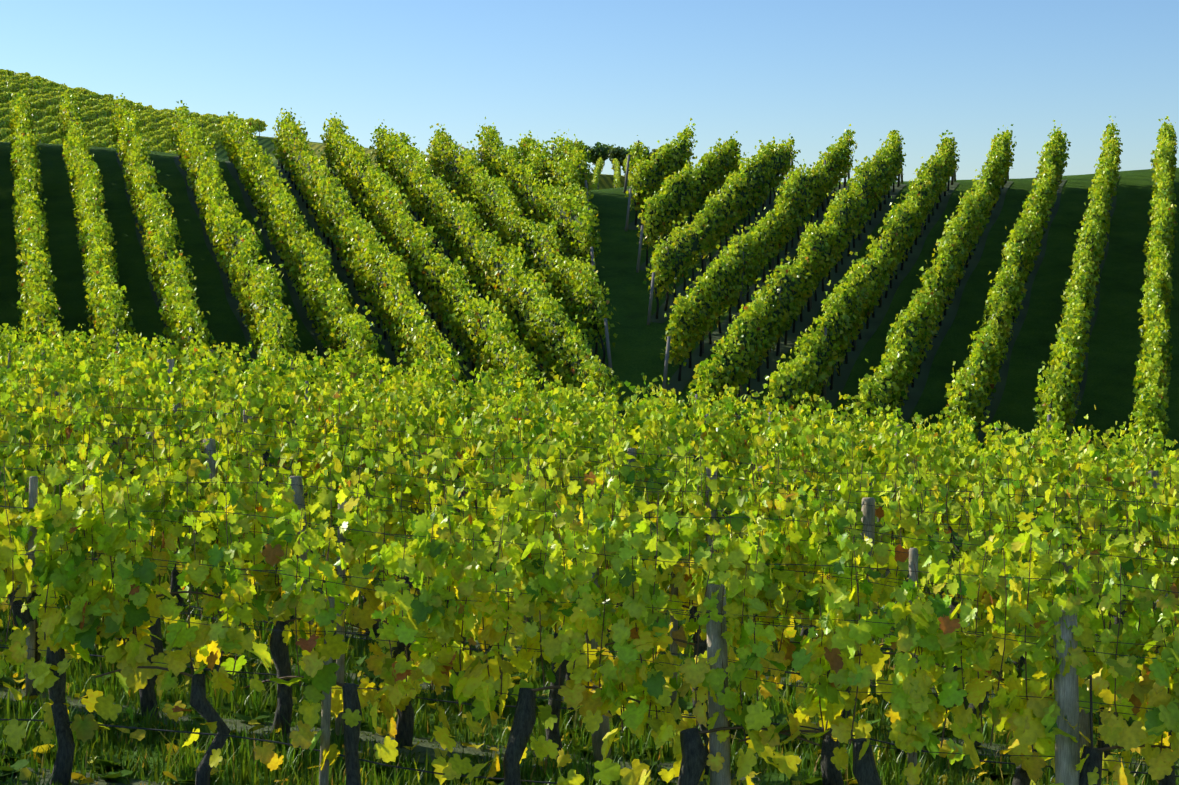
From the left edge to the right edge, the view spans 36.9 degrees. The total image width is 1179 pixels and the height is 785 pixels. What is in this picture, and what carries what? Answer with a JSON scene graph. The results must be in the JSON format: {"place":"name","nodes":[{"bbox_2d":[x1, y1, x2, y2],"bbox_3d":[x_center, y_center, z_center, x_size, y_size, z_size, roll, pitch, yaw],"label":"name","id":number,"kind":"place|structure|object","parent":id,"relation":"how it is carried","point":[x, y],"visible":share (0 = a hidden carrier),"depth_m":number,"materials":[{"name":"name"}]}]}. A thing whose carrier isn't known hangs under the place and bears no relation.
{"place":"outdoors","nodes":[
{"label":"outdoors","id":0,"kind":"place"},
{"bbox_2d":[0,95,1178,784],"bbox_3d":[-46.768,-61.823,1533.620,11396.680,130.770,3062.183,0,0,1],"label":"ground","id":1,"kind":"structure","parent":0,"point":[1112,351],"depth_m":52.96,"materials":[{"name":"green plant"}]},
{"bbox_2d":[2,74,621,189],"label":"distant posts and tree limbs","id":2,"kind":"object","parent":1,"relation":"on","point":[259,136],"visible":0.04,"depth_m":234.62,"materials":[{"name":"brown wood"}]},
{"bbox_2d":[0,69,692,189],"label":"distant grapevines","id":3,"kind":"object","parent":2,"relation":"on","point":[43,93],"visible":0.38,"depth_m":236.49,"materials":[{"name":"green plant"}]},
{"bbox_2d":[0,318,1178,720],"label":"vine leaves","id":4,"kind":"object","parent":1,"relation":"on","point":[588,422],"visible":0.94,"depth_m":21.00,"materials":[{"name":"green plant"}]},
{"bbox_2d":[0,494,1178,784],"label":"grass weeds and fallen leaves","id":5,"kind":"object","parent":1,"relation":"on","point":[632,748],"visible":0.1,"depth_m":13.43,"materials":[{"name":"green plant"}]},
{"bbox_2d":[23,118,1160,488],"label":"vine posts","id":6,"kind":"object","parent":1,"relation":"on","point":[771,268],"depth_m":53.84,"materials":[{"name":"grey wood"}]},
{"bbox_2d":[9,88,1178,462],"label":"grapevine rows","id":7,"kind":"object","parent":6,"relation":"on","point":[545,294],"depth_m":52.13,"materials":[{"name":"green plant"}]},
{"bbox_2d":[8,410,1175,784],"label":"vine trunks","id":8,"kind":"object","parent":1,"relation":"on","point":[694,756],"visible":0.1,"depth_m":11.84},
{"bbox_2d":[7,341,1178,784],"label":"vineyard posts","id":9,"kind":"object","parent":1,"relation":"on","point":[1067,753],"visible":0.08,"depth_m":11.34,"materials":[{"name":"grey wood"}]},
{"bbox_2d":[0,442,1178,784],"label":"vine leaves","id":10,"kind":"object","parent":9,"relation":"attached to","point":[68,570],"visible":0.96,"depth_m":11.21,"materials":[{"name":"green plant"}]},
{"bbox_2d":[0,404,1178,783],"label":"trellis wires","id":11,"kind":"object","parent":9,"relation":"attached to","point":[582,598],"visible":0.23,"depth_m":12.52,"materials":[{"name":"grey metal"}]},
{"bbox_2d":[21,151,1172,497],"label":"hill tracks and vine strips","id":12,"kind":"object","parent":1,"relation":"on","point":[833,395],"visible":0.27,"depth_m":52.94,"materials":[{"name":"green plant"}]},
{"bbox_2d":[0,354,1178,770],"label":"vine shoots","id":13,"kind":"object","parent":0,"point":[588,686],"visible":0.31,"depth_m":12.79,"materials":[{"name":"green plant"}]},
{"bbox_2d":[0,482,1178,784],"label":"vine soil strips","id":14,"kind":"object","parent":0,"point":[422,746],"depth_m":13.51,"materials":[{"name":"brown soil"}]},
{"bbox_2d":[0,0,1178,181],"label":"sky","id":15,"kind":"structure","parent":0,"point":[611,72],"materials":[{"name":"blue"}]},
{"bbox_2d":[314,496,1092,748],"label":"vine stakes","id":16,"kind":"object","parent":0,"point":[1091,716],"visible":0.04,"depth_m":10.06,"materials":[{"name":"grey wood"}]}
]}

